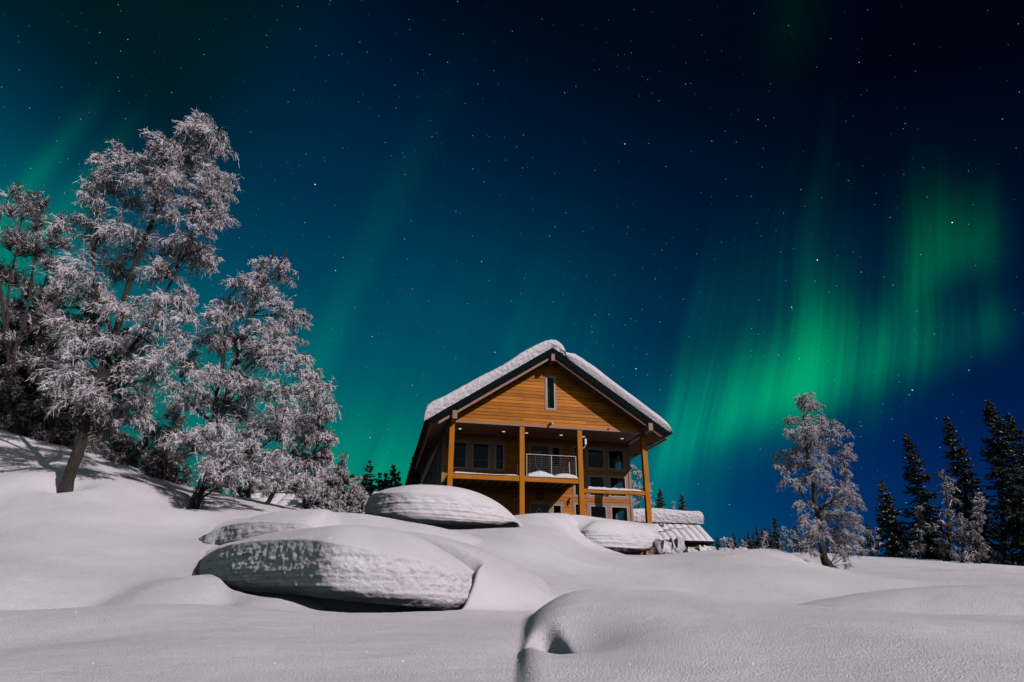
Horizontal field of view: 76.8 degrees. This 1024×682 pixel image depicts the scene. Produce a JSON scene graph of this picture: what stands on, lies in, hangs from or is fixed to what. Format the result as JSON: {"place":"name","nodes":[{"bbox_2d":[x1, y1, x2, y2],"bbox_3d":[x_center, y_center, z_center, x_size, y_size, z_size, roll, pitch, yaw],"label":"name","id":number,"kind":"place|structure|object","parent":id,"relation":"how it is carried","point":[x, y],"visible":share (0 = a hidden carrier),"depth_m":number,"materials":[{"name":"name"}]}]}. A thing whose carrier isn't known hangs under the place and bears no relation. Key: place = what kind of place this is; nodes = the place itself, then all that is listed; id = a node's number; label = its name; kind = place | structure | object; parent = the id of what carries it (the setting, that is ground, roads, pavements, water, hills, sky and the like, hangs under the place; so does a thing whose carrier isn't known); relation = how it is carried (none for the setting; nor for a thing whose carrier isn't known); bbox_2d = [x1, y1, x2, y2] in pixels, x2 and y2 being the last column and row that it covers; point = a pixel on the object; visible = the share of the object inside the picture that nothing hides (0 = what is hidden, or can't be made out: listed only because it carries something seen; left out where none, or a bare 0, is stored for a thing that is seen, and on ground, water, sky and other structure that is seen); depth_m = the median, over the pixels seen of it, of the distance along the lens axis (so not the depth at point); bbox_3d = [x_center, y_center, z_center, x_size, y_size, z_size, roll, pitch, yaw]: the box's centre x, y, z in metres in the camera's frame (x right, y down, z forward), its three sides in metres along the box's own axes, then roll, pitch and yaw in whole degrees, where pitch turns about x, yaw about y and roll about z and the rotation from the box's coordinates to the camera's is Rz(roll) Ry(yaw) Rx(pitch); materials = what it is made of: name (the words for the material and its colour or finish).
{"place":"outdoors","nodes":[
{"label":"outdoors","id":0,"kind":"place"},
{"bbox_2d":[0,430,1023,681],"bbox_3d":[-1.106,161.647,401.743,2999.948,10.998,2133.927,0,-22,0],"label":"ground","id":1,"kind":"structure","parent":0,"point":[102,578],"depth_m":7.09,"materials":[{"name":"snow"}]},
{"bbox_2d":[0,299,34,412],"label":"spruce tree","id":2,"kind":"object","parent":1,"relation":"on","point":[1,354],"visible":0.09,"depth_m":26.66,"materials":[{"name":"wood"}]},
{"bbox_2d":[0,355,41,430],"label":"frosted bush","id":3,"kind":"object","parent":1,"relation":"on","point":[17,398],"visible":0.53,"depth_m":23.79,"materials":[{"name":"white plant"}]},
{"bbox_2d":[5,400,45,438],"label":"frosted bush","id":4,"kind":"object","parent":1,"relation":"on","point":[21,420],"visible":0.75,"depth_m":22.72,"materials":[{"name":"grey plant"}]},
{"bbox_2d":[0,177,60,432],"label":"birch tree","id":5,"kind":"object","parent":1,"relation":"on","point":[31,210],"visible":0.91,"depth_m":25.58,"materials":[{"name":"white plant"}]},
{"bbox_2d":[0,273,74,432],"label":"tree","id":6,"kind":"object","parent":1,"relation":"on","point":[24,383],"visible":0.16,"depth_m":26.41,"materials":[{"name":"plant"}]},
{"bbox_2d":[0,210,79,438],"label":"birch tree","id":7,"kind":"object","parent":1,"relation":"on","point":[39,346],"visible":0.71,"depth_m":25.07,"materials":[{"name":"white plant"}]},
{"bbox_2d":[24,352,77,446],"bbox_3d":[-16.769,2.246,23.851,2.166,4.086,2.255,0,-22,0],"label":"frosted bush","id":8,"kind":"object","parent":1,"relation":"on","point":[53,434],"visible":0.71,"depth_m":23.45,"materials":[{"name":"white plant"}]},
{"bbox_2d":[22,283,111,447],"bbox_3d":[-18.289,1.270,26.916,3.744,8.323,3.670,1,-22,-1],"label":"tree","id":9,"kind":"object","parent":1,"relation":"on","point":[78,318],"visible":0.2,"depth_m":27.29,"materials":[{"name":"green wood"}]},
{"bbox_2d":[65,367,124,454],"bbox_3d":[-15.214,2.815,23.647,1.923,3.883,2.516,10,-24,-23],"label":"frosted bush","id":10,"kind":"object","parent":1,"relation":"on","point":[98,447],"visible":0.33,"depth_m":23.05,"materials":[{"name":"white plant"}]},
{"bbox_2d":[57,327,137,464],"bbox_3d":[-16.972,2.501,26.987,3.502,6.757,3.592,8,-23,-18],"label":"spruce tree","id":11,"kind":"object","parent":1,"relation":"on","point":[119,398],"visible":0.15,"depth_m":27.08,"materials":[{"name":"plant"}]},
{"bbox_2d":[98,430,146,466],"bbox_3d":[-13.728,3.901,22.693,1.487,1.987,2.114,0,-22,0],"label":"frosted bush","id":12,"kind":"object","parent":1,"relation":"on","point":[122,445],"visible":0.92,"depth_m":22.31,"materials":[{"name":"grey plant"}]},
{"bbox_2d":[23,106,242,492],"bbox_3d":[-11.499,-1.937,19.753,5.880,13.487,4.670,4,-23,-9],"label":"birch tree","id":13,"kind":"object","parent":1,"relation":"on","point":[162,180],"visible":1,"depth_m":19.49,"materials":[{"name":"white plant"}]},
{"bbox_2d":[123,383,166,469],"bbox_3d":[-13.458,3.436,23.889,2.151,3.733,2.299,-18,-29,38],"label":"frosted bush","id":14,"kind":"object","parent":1,"relation":"on","point":[145,446],"visible":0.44,"depth_m":23.94,"materials":[{"name":"white plant"}]},
{"bbox_2d":[135,448,180,484],"bbox_3d":[-12.541,4.469,22.886,1.252,1.580,2.248,0,-22,0],"label":"frosted bush","id":15,"kind":"object","parent":1,"relation":"on","point":[161,466],"visible":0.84,"depth_m":22.71,"materials":[{"name":"grey plant"}]},
{"bbox_2d":[154,403,198,486],"bbox_3d":[-12.628,4.030,24.178,1.699,3.271,2.078,0,-22,0],"label":"frosted bush","id":16,"kind":"object","parent":1,"relation":"on","point":[186,471],"visible":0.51,"depth_m":24.09,"materials":[{"name":"white plant"}]},
{"bbox_2d":[206,427,243,493],"bbox_3d":[-11.156,4.661,24.592,1.294,3.283,2.416,-5,-23,14],"label":"frosted bush","id":17,"kind":"object","parent":1,"relation":"on","point":[215,491],"visible":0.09,"depth_m":24.48,"materials":[{"name":"white plant"}]},
{"bbox_2d":[153,249,313,509],"bbox_3d":[-8.519,0.789,20.215,4.544,8.955,4.312,7,-23,-15],"label":"birch tree","id":18,"kind":"object","parent":1,"relation":"on","point":[212,445],"visible":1,"depth_m":19.56,"materials":[{"name":"white plant"}]},
{"bbox_2d":[231,437,274,498],"bbox_3d":[-10.053,5.042,25.047,1.597,2.941,2.100,0,-22,0],"label":"frosted bush","id":19,"kind":"object","parent":1,"relation":"on","point":[246,493],"visible":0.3,"depth_m":24.73,"materials":[{"name":"white plant"}]},
{"bbox_2d":[251,473,333,508],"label":"snowy shed","id":20,"kind":"structure","parent":1,"relation":"on","point":[284,499],"depth_m":32.13,"materials":[{"name":"snow"}]},
{"bbox_2d":[252,352,342,504],"bbox_3d":[-7.151,3.066,22.189,2.776,5.537,4.299,18,-28,-37],"label":"birch tree","id":21,"kind":"object","parent":1,"relation":"on","point":[316,460],"visible":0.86,"depth_m":21.96,"materials":[{"name":"white plant"}]},
{"bbox_2d":[294,467,314,508],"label":"frosted tree","id":22,"kind":"object","parent":1,"relation":"on","point":[304,501],"visible":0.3,"depth_m":29.37,"materials":[{"name":"white plant"}]},
{"bbox_2d":[308,474,328,507],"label":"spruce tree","id":23,"kind":"object","parent":1,"relation":"on","point":[315,503],"visible":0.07,"depth_m":30.30,"materials":[{"name":"plant"}]},
{"bbox_2d":[303,474,337,509],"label":"frosted tree","id":24,"kind":"object","parent":1,"relation":"on","point":[322,502],"visible":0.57,"depth_m":28.24,"materials":[{"name":"white plant"}]},
{"bbox_2d":[315,459,339,511],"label":"frosted tree","id":25,"kind":"object","parent":1,"relation":"on","point":[326,497],"visible":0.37,"depth_m":29.34,"materials":[{"name":"white plant"}]},
{"bbox_2d":[323,475,343,510],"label":"frosted tree","id":26,"kind":"object","parent":1,"relation":"on","point":[330,481],"visible":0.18,"depth_m":31.62,"materials":[{"name":"white plant"}]},
{"bbox_2d":[329,464,348,512],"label":"frosted tree","id":27,"kind":"object","parent":1,"relation":"on","point":[338,493],"visible":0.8,"depth_m":30.82,"materials":[{"name":"white plant"}]},
{"bbox_2d":[198,509,480,544],"bbox_3d":[-4.090,5.150,16.025,7.691,2.030,6.420,0,-22,0],"label":"snow drift","id":28,"kind":"object","parent":1,"relation":"on","point":[229,531],"visible":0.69,"depth_m":14.30,"materials":[{"name":"snow"}]},
{"bbox_2d":[333,461,347,504],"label":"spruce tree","id":29,"kind":"object","parent":1,"relation":"on","point":[340,464],"visible":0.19,"depth_m":34.84,"materials":[{"name":"plant"}]},
{"bbox_2d":[331,453,350,510],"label":"frosted tree","id":30,"kind":"object","parent":1,"relation":"on","point":[344,455],"visible":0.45,"depth_m":33.06,"materials":[{"name":"white plant"}]},
{"bbox_2d":[340,477,355,512],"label":"spruce tree","id":31,"kind":"object","parent":1,"relation":"on","point":[346,482],"visible":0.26,"depth_m":32.55,"materials":[{"name":"plant"}]},
{"bbox_2d":[345,474,360,510],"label":"spruce tree","id":32,"kind":"object","parent":1,"relation":"on","point":[351,476],"visible":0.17,"depth_m":33.49,"materials":[{"name":"plant"}]},
{"bbox_2d":[343,477,363,513],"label":"frosted tree","id":33,"kind":"object","parent":1,"relation":"on","point":[354,500],"visible":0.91,"depth_m":31.40,"materials":[{"name":"white plant"}]},
{"bbox_2d":[349,476,369,513],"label":"frosted tree","id":34,"kind":"object","parent":1,"relation":"on","point":[361,488],"visible":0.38,"depth_m":33.26,"materials":[{"name":"white plant"}]},
{"bbox_2d":[359,489,368,513],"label":"frosted tree","id":35,"kind":"object","parent":1,"relation":"on","point":[365,496],"visible":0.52,"depth_m":32.05,"materials":[{"name":"white plant"}]},
{"bbox_2d":[357,460,375,512],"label":"spruce tree","id":36,"kind":"object","parent":1,"relation":"on","point":[365,482],"visible":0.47,"depth_m":35.67,"materials":[{"name":"plant"}]},
{"bbox_2d":[363,486,375,511],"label":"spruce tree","id":37,"kind":"object","parent":1,"relation":"on","point":[372,488],"visible":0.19,"depth_m":34.48,"materials":[{"name":"plant"}]},
{"bbox_2d":[198,525,549,612],"bbox_3d":[-2.477,3.946,11.104,7.081,1.869,6.134,0,-22,0],"label":"snow drift","id":38,"kind":"object","parent":1,"relation":"on","point":[355,568],"visible":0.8,"depth_m":8.76,"materials":[{"name":"snow"}]},
{"bbox_2d":[374,472,384,490],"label":"spruce tree","id":39,"kind":"object","parent":1,"relation":"on","point":[379,486],"visible":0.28,"depth_m":37.50,"materials":[{"name":"plant"}]},
{"bbox_2d":[380,473,387,488],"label":"spruce tree","id":40,"kind":"object","parent":1,"relation":"on","point":[384,481],"visible":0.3,"depth_m":37.55,"materials":[{"name":"plant"}]},
{"bbox_2d":[383,465,398,489],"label":"spruce tree","id":41,"kind":"object","parent":1,"relation":"on","point":[393,474],"visible":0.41,"depth_m":36.73,"materials":[{"name":"plant"}]},
{"bbox_2d":[393,471,404,485],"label":"spruce tree","id":42,"kind":"object","parent":1,"relation":"on","point":[399,480],"visible":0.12,"depth_m":37.57,"materials":[{"name":"plant"}]},
{"bbox_2d":[406,451,421,484],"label":"spruce tree","id":43,"kind":"object","parent":1,"relation":"on","point":[415,474],"visible":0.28,"depth_m":43.66,"materials":[{"name":"plant"}]},
{"bbox_2d":[364,484,522,529],"bbox_3d":[-2.490,6.146,23.663,5.995,2.207,5.674,0,-22,0],"label":"snow drift","id":44,"kind":"object","parent":1,"relation":"on","point":[450,507],"visible":0.94,"depth_m":21.45,"materials":[{"name":"snow"}]},
{"bbox_2d":[405,340,672,552],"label":"wooden house","id":45,"kind":"structure","parent":1,"relation":"on","point":[549,426],"depth_m":34.98,"materials":[{"name":"wood"}]},
{"bbox_2d":[453,441,466,467],"bbox_3d":[-2.919,6.209,35.240,0.910,1.450,0.090,5,-23,-11],"label":"window","id":46,"kind":"structure","parent":45,"relation":"in","point":[454,441],"depth_m":35.27,"materials":[{"name":"black glass"}]},
{"bbox_2d":[472,443,488,468],"bbox_3d":[-1.721,6.319,35.463,0.940,1.430,0.090,5,-23,-11],"label":"window","id":47,"kind":"structure","parent":45,"relation":"in","point":[473,443],"depth_m":35.44,"materials":[{"name":"black glass"}]},
{"bbox_2d":[495,444,503,469],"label":"window","id":48,"kind":"structure","parent":45,"relation":"in","point":[495,444],"depth_m":35.60,"materials":[{"name":"black glass"}]},
{"bbox_2d":[531,446,547,472],"bbox_3d":[1.514,6.928,35.958,0.960,2.120,0.074,5,-23,-11],"label":"door","id":49,"kind":"structure","parent":45,"relation":"in","point":[542,465],"depth_m":36.07,"materials":[{"name":"black glass"}]},
{"bbox_2d":[531,504,547,512],"bbox_3d":[1.494,9.856,34.757,0.960,2.050,0.074,5,-23,-11],"label":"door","id":50,"kind":"structure","parent":45,"relation":"in","point":[535,508],"depth_m":35.04,"materials":[{"name":"black glass"}]},
{"bbox_2d":[546,376,554,409],"bbox_3d":[2.084,2.820,34.985,0.500,1.850,0.090,5,-23,-11],"label":"window","id":51,"kind":"structure","parent":45,"relation":"in","point":[546,376],"depth_m":34.95,"materials":[{"name":"black glass"}]},
{"bbox_2d":[551,447,560,466],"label":"window","id":52,"kind":"structure","parent":45,"relation":"in","point":[551,447],"depth_m":36.23,"materials":[{"name":"black glass"}]},
{"bbox_2d":[587,448,604,468],"bbox_3d":[4.754,6.709,36.753,1.000,1.130,0.090,5,-23,-11],"label":"window","id":53,"kind":"structure","parent":45,"relation":"in","point":[602,450],"depth_m":36.76,"materials":[{"name":"black glass"}]},
{"bbox_2d":[589,476,605,496],"bbox_3d":[4.749,8.130,36.172,0.950,1.120,0.090,5,-23,-11],"label":"window","id":54,"kind":"structure","parent":45,"relation":"in","point":[589,476],"depth_m":36.24,"materials":[{"name":"glass"}]},
{"bbox_2d":[590,505,606,518],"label":"window","id":55,"kind":"structure","parent":45,"relation":"in","point":[590,505],"depth_m":35.67,"materials":[{"name":"glass"}]},
{"bbox_2d":[608,450,624,469],"bbox_3d":[5.953,6.810,36.980,0.970,1.130,0.090,5,-23,-11],"label":"window","id":56,"kind":"structure","parent":45,"relation":"in","point":[622,451],"depth_m":36.95,"materials":[{"name":"glass"}]},
{"bbox_2d":[609,477,626,496],"bbox_3d":[5.958,8.232,36.401,0.980,1.120,0.090,5,-23,-11],"label":"window","id":57,"kind":"structure","parent":45,"relation":"in","point":[609,477],"depth_m":36.46,"materials":[{"name":"glass"}]},
{"bbox_2d":[611,506,628,520],"bbox_3d":[5.961,9.833,35.747,0.990,1.300,0.090,5,-23,-11],"label":"window","id":58,"kind":"structure","parent":45,"relation":"in","point":[611,506],"depth_m":35.92,"materials":[{"name":"glass"}]},
{"bbox_2d":[571,515,658,553],"bbox_3d":[4.735,8.887,29.579,5.527,1.897,2.351,9,-24,-21],"label":"snow drift","id":59,"kind":"object","parent":1,"relation":"on","point":[623,537],"visible":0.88,"depth_m":28.75,"materials":[{"name":"snow"}]},
{"bbox_2d":[630,551,642,554],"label":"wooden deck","id":60,"kind":"structure","parent":1,"relation":"on","point":[639,553],"depth_m":30.88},
{"bbox_2d":[630,464,643,508],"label":"frosted tree","id":61,"kind":"object","parent":1,"relation":"on","point":[635,472],"visible":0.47,"depth_m":49.53,"materials":[{"name":"white plant"}]},
{"bbox_2d":[643,545,654,554],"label":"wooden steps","id":62,"kind":"structure","parent":1,"relation":"on","point":[650,551],"depth_m":30.88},
{"bbox_2d":[655,489,665,508],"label":"spruce tree","id":63,"kind":"object","parent":1,"relation":"on","point":[660,503],"visible":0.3,"depth_m":58.85,"materials":[{"name":"plant"}]},
{"bbox_2d":[653,539,671,554],"bbox_3d":[6.848,9.370,29.144,0.856,0.698,0.551,34,-32,-31],"label":"snow block","id":64,"kind":"object","parent":1,"relation":"on","point":[660,546],"depth_m":28.97,"materials":[{"name":"snow"}]},
{"bbox_2d":[621,508,714,547],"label":"snow-covered roof","id":65,"kind":"structure","parent":1,"relation":"on","point":[685,525],"depth_m":47.77,"materials":[{"name":"snow"}]},
{"bbox_2d":[666,538,676,548],"bbox_3d":[7.273,9.445,29.427,0.568,0.769,0.728,23,-48,-30],"label":"snow block","id":66,"kind":"object","parent":1,"relation":"on","point":[672,541],"depth_m":29.30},
{"bbox_2d":[671,547,682,553],"bbox_3d":[7.357,9.440,28.791,0.446,0.340,0.403,-1,-44,26],"label":"snow block","id":67,"kind":"object","parent":1,"relation":"on","point":[676,550],"depth_m":28.68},
{"bbox_2d":[676,536,685,552],"bbox_3d":[7.620,9.350,29.261,0.397,0.936,0.391,6,-22,-7],"label":"snow block","id":68,"kind":"object","parent":1,"relation":"on","point":[680,542],"depth_m":29.18,"materials":[{"name":"snow"}]},
{"bbox_2d":[678,493,687,510],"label":"spruce tree","id":69,"kind":"object","parent":1,"relation":"on","point":[682,501],"visible":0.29,"depth_m":58.75,"materials":[{"name":"plant"}]},
{"bbox_2d":[683,547,697,552],"bbox_3d":[8.010,9.538,29.178,0.735,0.361,0.457,26,-27,-26],"label":"snow block","id":70,"kind":"object","parent":1,"relation":"on","point":[689,549],"depth_m":28.99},
{"bbox_2d":[663,546,746,553],"bbox_3d":[9.259,10.105,30.744,6.869,0.919,1.053,16,-27,-33],"label":"snow rubble","id":71,"kind":"object","parent":1,"relation":"on","point":[668,551],"visible":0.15,"depth_m":31.27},
{"bbox_2d":[701,545,715,550],"bbox_3d":[9.117,9.738,30.183,0.642,0.307,0.454,13,-22,-14],"label":"snow block","id":72,"kind":"object","parent":1,"relation":"on","point":[709,548],"depth_m":30.04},
{"bbox_2d":[715,537,719,549],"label":"spruce tree","id":73,"kind":"object","parent":1,"relation":"on","point":[717,545],"visible":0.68,"depth_m":70.28,"materials":[{"name":"plant"}]},
{"bbox_2d":[720,537,730,547],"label":"frosted bush","id":74,"kind":"object","parent":1,"relation":"on","point":[722,540],"visible":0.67,"depth_m":42.92,"materials":[{"name":"white plant"}]},
{"bbox_2d":[726,538,733,547],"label":"frosted bush","id":75,"kind":"object","parent":1,"relation":"on","point":[730,543],"visible":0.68,"depth_m":43.21,"materials":[{"name":"white plant"}]},
{"bbox_2d":[732,533,737,548],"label":"spruce tree","id":76,"kind":"object","parent":1,"relation":"on","point":[734,542],"visible":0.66,"depth_m":61.85,"materials":[{"name":"plant"}]},
{"bbox_2d":[740,540,747,547],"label":"frosted bush","id":77,"kind":"object","parent":1,"relation":"on","point":[742,543],"visible":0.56,"depth_m":42.82,"materials":[{"name":"white plant"}]},
{"bbox_2d":[746,531,752,548],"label":"spruce tree","id":78,"kind":"object","parent":1,"relation":"on","point":[749,542],"visible":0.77,"depth_m":60.70,"materials":[{"name":"plant"}]},
{"bbox_2d":[751,534,755,548],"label":"spruce tree","id":79,"kind":"object","parent":1,"relation":"on","point":[753,544],"visible":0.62,"depth_m":68.53,"materials":[{"name":"plant"}]},
{"bbox_2d":[754,526,762,548],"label":"spruce tree","id":80,"kind":"object","parent":1,"relation":"on","point":[757,543],"visible":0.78,"depth_m":63.95,"materials":[{"name":"plant"}]},
{"bbox_2d":[760,531,768,548],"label":"frosted bush","id":81,"kind":"object","parent":1,"relation":"on","point":[764,542],"visible":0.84,"depth_m":42.90,"materials":[{"name":"white plant"}]},
{"bbox_2d":[764,528,771,548],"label":"spruce tree","id":82,"kind":"object","parent":1,"relation":"on","point":[765,529],"visible":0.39,"depth_m":65.91,"materials":[{"name":"plant"}]},
{"bbox_2d":[767,529,775,548],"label":"spruce tree","id":83,"kind":"object","parent":1,"relation":"on","point":[770,543],"visible":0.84,"depth_m":59.44,"materials":[{"name":"plant"}]},
{"bbox_2d":[771,517,782,549],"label":"spruce tree","id":84,"kind":"object","parent":1,"relation":"on","point":[776,533],"visible":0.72,"depth_m":66.21,"materials":[{"name":"plant"}]},
{"bbox_2d":[778,526,788,550],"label":"frosted bush","id":85,"kind":"object","parent":1,"relation":"on","point":[783,547],"visible":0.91,"depth_m":43.02,"materials":[{"name":"white plant"}]},
{"bbox_2d":[786,529,797,552],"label":"frosted bush","id":86,"kind":"object","parent":1,"relation":"on","point":[793,535],"visible":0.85,"depth_m":43.21,"materials":[{"name":"white plant"}]},
{"bbox_2d":[792,526,800,550],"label":"spruce tree","id":87,"kind":"object","parent":1,"relation":"on","point":[795,540],"visible":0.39,"depth_m":64.49,"materials":[{"name":"plant"}]},
{"bbox_2d":[796,534,810,551],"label":"frosted bush","id":88,"kind":"object","parent":1,"relation":"on","point":[804,539],"visible":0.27,"depth_m":42.99,"materials":[{"name":"white plant"}]},
{"bbox_2d":[769,391,874,569],"bbox_3d":[10.502,4.661,21.932,3.456,6.083,2.995,0,-22,0],"label":"birch tree","id":89,"kind":"object","parent":1,"relation":"on","point":[811,437],"visible":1,"depth_m":21.73,"materials":[{"name":"white plant"}]},
{"bbox_2d":[859,532,866,554],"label":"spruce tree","id":90,"kind":"object","parent":1,"relation":"on","point":[864,547],"visible":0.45,"depth_m":57.74,"materials":[{"name":"plant"}]},
{"bbox_2d":[865,522,877,556],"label":"spruce tree","id":91,"kind":"object","parent":1,"relation":"on","point":[870,544],"visible":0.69,"depth_m":64.33,"materials":[{"name":"plant"}]},
{"bbox_2d":[871,526,884,554],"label":"frosted bush","id":92,"kind":"object","parent":1,"relation":"on","point":[879,544],"visible":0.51,"depth_m":43.03,"materials":[{"name":"white plant"}]},
{"bbox_2d":[874,480,915,558],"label":"spruce tree","id":93,"kind":"object","parent":1,"relation":"on","point":[897,539],"visible":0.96,"depth_m":32.81,"materials":[{"name":"plant"}]},
{"bbox_2d":[885,503,910,557],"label":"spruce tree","id":94,"kind":"object","parent":1,"relation":"on","point":[893,528],"visible":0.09,"depth_m":36.76,"materials":[{"name":"plant"}]},
{"bbox_2d":[904,504,933,558],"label":"frosted tree","id":95,"kind":"object","parent":1,"relation":"on","point":[919,546],"visible":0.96,"depth_m":31.82,"materials":[{"name":"white plant"}]},
{"bbox_2d":[901,434,953,559],"bbox_3d":[21.712,8.438,34.504,2.644,7.151,2.427,-17,-28,37],"label":"spruce tree","id":96,"kind":"object","parent":1,"relation":"on","point":[914,477],"visible":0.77,"depth_m":34.32,"materials":[{"name":"plant"}]},
{"bbox_2d":[925,469,966,561],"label":"frosted tree","id":97,"kind":"object","parent":1,"relation":"on","point":[947,546],"visible":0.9,"depth_m":30.10,"materials":[{"name":"white plant"}]},
{"bbox_2d":[951,515,976,562],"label":"frosted tree","id":98,"kind":"object","parent":1,"relation":"on","point":[960,524],"visible":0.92,"depth_m":28.64,"materials":[{"name":"white plant"}]},
{"bbox_2d":[940,416,1012,564],"bbox_3d":[22.911,7.692,32.670,2.810,7.990,2.719,15,-27,-32],"label":"spruce tree","id":99,"kind":"object","parent":1,"relation":"on","point":[963,482],"visible":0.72,"depth_m":32.52,"materials":[{"name":"plant"}]},
{"bbox_2d":[960,491,994,563],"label":"frosted tree","id":100,"kind":"object","parent":1,"relation":"on","point":[979,552],"visible":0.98,"depth_m":28.71,"materials":[{"name":"white plant"}]},
{"bbox_2d":[979,400,1023,565],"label":"spruce tree","id":101,"kind":"object","parent":1,"relation":"on","point":[997,461],"visible":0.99,"depth_m":30.75,"materials":[{"name":"plant"}]},
{"bbox_2d":[987,486,1018,564],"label":"frosted tree","id":102,"kind":"object","parent":1,"relation":"on","point":[1002,548],"visible":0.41,"depth_m":30.64,"materials":[{"name":"white plant"}]},
{"bbox_2d":[1003,413,1023,548],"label":"spruce tree","id":103,"kind":"object","parent":1,"relation":"on","point":[1012,427],"visible":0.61,"depth_m":33.50,"materials":[{"name":"plant"}]},
{"bbox_2d":[0,0,1023,562],"label":"sky","id":104,"kind":"structure","parent":0,"point":[731,211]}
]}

